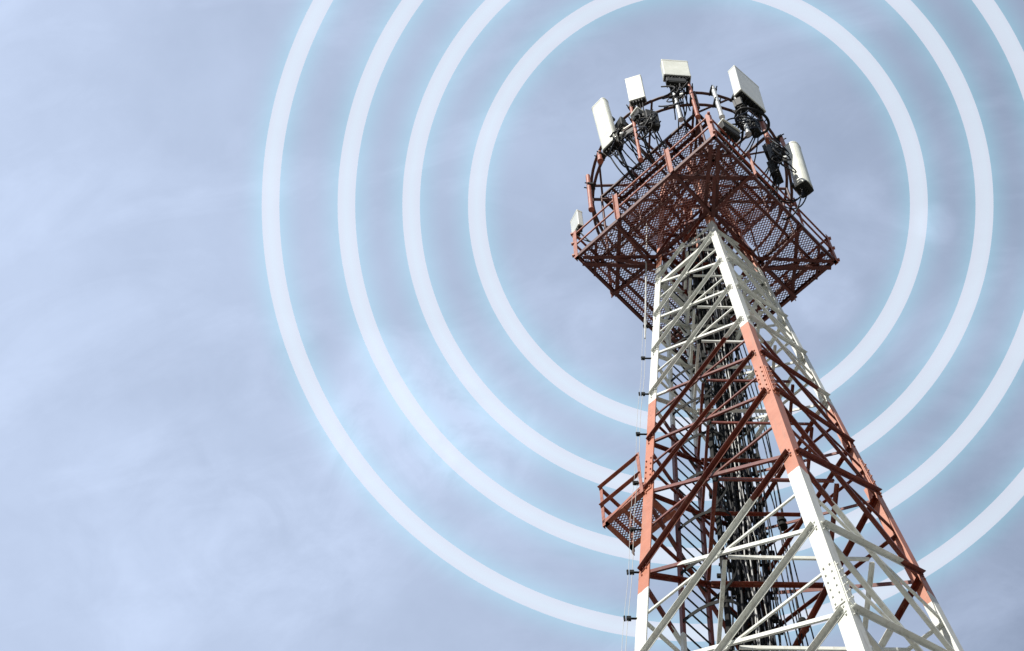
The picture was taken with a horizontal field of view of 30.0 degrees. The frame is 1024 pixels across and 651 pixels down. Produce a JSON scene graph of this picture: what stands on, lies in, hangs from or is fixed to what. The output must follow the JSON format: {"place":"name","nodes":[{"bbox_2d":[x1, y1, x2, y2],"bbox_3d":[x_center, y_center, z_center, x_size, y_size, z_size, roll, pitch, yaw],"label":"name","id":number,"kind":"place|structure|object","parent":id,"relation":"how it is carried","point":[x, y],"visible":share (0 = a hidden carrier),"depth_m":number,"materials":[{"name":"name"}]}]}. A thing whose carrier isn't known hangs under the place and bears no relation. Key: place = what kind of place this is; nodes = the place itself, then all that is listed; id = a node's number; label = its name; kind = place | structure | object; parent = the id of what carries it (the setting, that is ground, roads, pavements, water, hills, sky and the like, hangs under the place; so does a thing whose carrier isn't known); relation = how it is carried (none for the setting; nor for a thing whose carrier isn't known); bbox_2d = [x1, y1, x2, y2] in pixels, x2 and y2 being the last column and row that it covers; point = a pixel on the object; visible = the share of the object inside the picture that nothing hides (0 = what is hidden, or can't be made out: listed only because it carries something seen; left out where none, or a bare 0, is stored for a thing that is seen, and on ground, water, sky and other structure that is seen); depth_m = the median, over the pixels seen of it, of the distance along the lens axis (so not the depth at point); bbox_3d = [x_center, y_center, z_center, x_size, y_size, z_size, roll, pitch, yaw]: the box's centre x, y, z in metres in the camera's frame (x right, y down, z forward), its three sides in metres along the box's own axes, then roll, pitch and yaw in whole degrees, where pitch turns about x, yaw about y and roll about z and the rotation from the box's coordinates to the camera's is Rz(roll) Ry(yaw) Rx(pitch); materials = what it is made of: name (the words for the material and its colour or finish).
{"place":"outdoors","nodes":[
{"label":"outdoors","id":0,"kind":"place"},
{"bbox_2d":[0,0,1023,650],"label":"sky","id":1,"kind":"structure","parent":0,"point":[305,345],"materials":[{"name":"blue"}]},
{"label":"ground","id":2,"kind":"structure","parent":0,"visible":0},
{"bbox_2d":[570,82,963,650],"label":"lattice tower","id":3,"kind":"structure","parent":2,"relation":"on","point":[830,557],"depth_m":28.94,"materials":[{"name":"metal"}]},
{"bbox_2d":[570,210,616,251],"bbox_3d":[1.542,-1.799,36.479,0.856,1.706,0.318,-8,-66,4],"label":"panel antenna","id":4,"kind":"object","parent":3,"relation":"attached to","point":[576,222],"visible":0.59,"depth_m":36.74,"materials":[{"name":"white plastic"}]},
{"bbox_2d":[591,98,639,182],"bbox_3d":[2.034,-3.568,37.228,0.916,3.100,0.370,40,-71,-16],"label":"panel antenna","id":5,"kind":"object","parent":3,"relation":"attached to","point":[604,118],"visible":0.94,"depth_m":37.16,"materials":[{"name":"white plastic"}]},
{"bbox_2d":[608,122,630,156],"bbox_3d":[2.031,-3.597,36.769,0.340,1.028,0.553,26,-68,-11],"label":"cable tangle","id":6,"kind":"object","parent":5,"relation":"attached to","point":[620,133],"visible":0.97,"depth_m":36.52,"materials":[{"name":"rubber"}]},
{"bbox_2d":[615,116,644,156],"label":"radio unit","id":7,"kind":"object","parent":3,"relation":"attached to","point":[622,120],"visible":0.5,"depth_m":37.52,"materials":[{"name":"grey metal"}]},
{"bbox_2d":[616,135,651,180],"bbox_3d":[2.236,-3.105,36.585,0.663,1.372,0.426,28,-68,-12],"label":"radio unit","id":8,"kind":"object","parent":3,"relation":"attached to","point":[622,156],"visible":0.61,"depth_m":36.45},
{"bbox_2d":[621,224,652,650],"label":"earthing wire","id":9,"kind":"object","parent":3,"relation":"on","point":[632,571],"visible":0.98,"depth_m":28.42,"materials":[{"name":"metal"}]},
{"bbox_2d":[622,123,652,167],"bbox_3d":[2.417,-3.438,36.864,0.268,1.279,0.567,-37,-71,15],"label":"radio unit","id":10,"kind":"object","parent":3,"relation":"attached to","point":[630,130],"visible":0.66,"depth_m":36.91,"materials":[{"name":"grey metal"}]},
{"bbox_2d":[625,75,654,139],"bbox_3d":[2.522,-4.275,37.728,0.346,1.997,0.748,-13,-66,6],"label":"panel antenna","id":11,"kind":"object","parent":3,"relation":"attached to","point":[635,91],"visible":0.89,"depth_m":37.73,"materials":[{"name":"white plastic"}]},
{"bbox_2d":[630,107,656,163],"bbox_3d":[2.567,-3.645,36.719,0.274,1.310,0.795,-28,-68,12],"label":"radio unit","id":12,"kind":"object","parent":3,"relation":"attached to","point":[637,110],"visible":0.84,"depth_m":36.85,"materials":[{"name":"grey metal"}]},
{"bbox_2d":[634,109,660,139],"bbox_3d":[2.572,-3.846,36.413,0.542,1.131,0.274,-28,-68,12],"label":"cable tangle","id":13,"kind":"object","parent":3,"relation":"attached to","point":[643,127],"visible":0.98,"depth_m":36.22,"materials":[{"name":"rubber"}]},
{"bbox_2d":[644,109,678,170],"bbox_3d":[2.804,-3.527,36.224,0.301,1.716,0.797,-33,-69,14],"label":"radio unit","id":14,"kind":"object","parent":3,"relation":"attached to","point":[656,119],"visible":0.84,"depth_m":36.14,"materials":[{"name":"black metal"}]},
{"bbox_2d":[658,81,688,108],"bbox_3d":[3.145,-4.480,37.175,0.687,1.046,0.324,-13,-66,6],"label":"cable tangle","id":15,"kind":"object","parent":3,"relation":"attached to","point":[679,94],"visible":1,"depth_m":37.13,"materials":[{"name":"rubber"}]},
{"bbox_2d":[660,59,690,119],"bbox_3d":[3.265,-4.673,38.111,0.553,1.669,0.805,2,-65,-1],"label":"panel antenna","id":16,"kind":"object","parent":3,"relation":"attached to","point":[675,68],"visible":0.84,"depth_m":38.15,"materials":[{"name":"white plastic"}]},
{"bbox_2d":[665,77,687,134],"bbox_3d":[3.310,-4.301,37.344,0.412,1.194,0.877,-13,-66,6],"label":"radio unit","id":17,"kind":"object","parent":3,"relation":"attached to","point":[670,81],"visible":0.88,"depth_m":37.51,"materials":[{"name":"black metal"}]},
{"bbox_2d":[717,118,740,173],"bbox_3d":[3.874,-3.211,35.205,0.424,1.283,0.760,33,-69,-14],"label":"radio unit","id":18,"kind":"object","parent":3,"relation":"attached to","point":[730,130],"visible":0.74,"depth_m":35.35,"materials":[{"name":"grey metal"}]},
{"bbox_2d":[685,229,783,650],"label":"feeder cables","id":19,"kind":"object","parent":3,"relation":"attached to","point":[745,526],"visible":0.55,"depth_m":29.63,"materials":[{"name":"rubber"}]},
{"bbox_2d":[724,97,747,157],"bbox_3d":[4.268,-3.795,36.582,0.358,1.243,0.867,23,-67,-10],"label":"radio unit","id":20,"kind":"object","parent":3,"relation":"attached to","point":[738,103],"visible":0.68,"depth_m":36.64,"materials":[{"name":"grey metal"}]},
{"bbox_2d":[731,122,760,171],"bbox_3d":[4.447,-3.410,36.122,0.406,1.180,0.724,27,-68,-12],"label":"radio unit","id":21,"kind":"object","parent":3,"relation":"attached to","point":[755,134],"visible":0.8,"depth_m":36.07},
{"bbox_2d":[728,65,765,142],"bbox_3d":[4.488,-4.279,37.518,0.698,2.433,0.717,39,-71,-16],"label":"panel antenna","id":22,"kind":"object","parent":3,"relation":"attached to","point":[745,88],"visible":0.72,"depth_m":37.48,"materials":[{"name":"white plastic"}]},
{"bbox_2d":[727,106,763,130],"bbox_3d":[4.431,-3.906,36.319,0.696,1.092,0.388,25,-68,-11],"label":"cable tangle","id":23,"kind":"object","parent":22,"relation":"hanging from","point":[748,120],"visible":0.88,"depth_m":36.16,"materials":[{"name":"rubber"}]},
{"bbox_2d":[734,107,769,134],"bbox_3d":[4.538,-3.865,36.133,0.733,0.116,0.494,28,-68,-12],"label":"cable loop","id":24,"kind":"object","parent":3,"relation":"hanging from","point":[757,111],"visible":0.94,"depth_m":36.08,"materials":[{"name":"black rubber"}]},
{"bbox_2d":[758,143,770,186],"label":"radio unit","id":25,"kind":"object","parent":3,"relation":"attached to","point":[765,151],"visible":0.52,"depth_m":36.60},
{"bbox_2d":[722,328,814,645],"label":"slack cables","id":26,"kind":"object","parent":3,"relation":"hanging from","point":[782,524],"visible":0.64,"depth_m":28.62,"materials":[{"name":"rubber"}]},
{"bbox_2d":[765,140,780,198],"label":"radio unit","id":27,"kind":"object","parent":3,"relation":"attached to","point":[769,149],"visible":0.59,"depth_m":35.99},
{"bbox_2d":[768,138,796,172],"bbox_3d":[5.050,-3.216,35.752,0.606,1.034,0.316,28,-68,-12],"label":"cable tangle","id":28,"kind":"object","parent":27,"relation":"attached to","point":[776,150],"visible":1,"depth_m":35.60,"materials":[{"name":"rubber"}]},
{"bbox_2d":[766,159,783,208],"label":"radio unit","id":29,"kind":"object","parent":3,"relation":"attached to","point":[772,168],"visible":0.91,"depth_m":35.64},
{"bbox_2d":[778,141,813,219],"bbox_3d":[5.269,-2.742,36.054,0.788,3.105,0.363,-13,-66,6],"label":"panel antenna","id":30,"kind":"object","parent":3,"relation":"attached to","point":[801,185],"visible":0.93,"depth_m":35.86,"materials":[{"name":"white plastic"}]}
]}

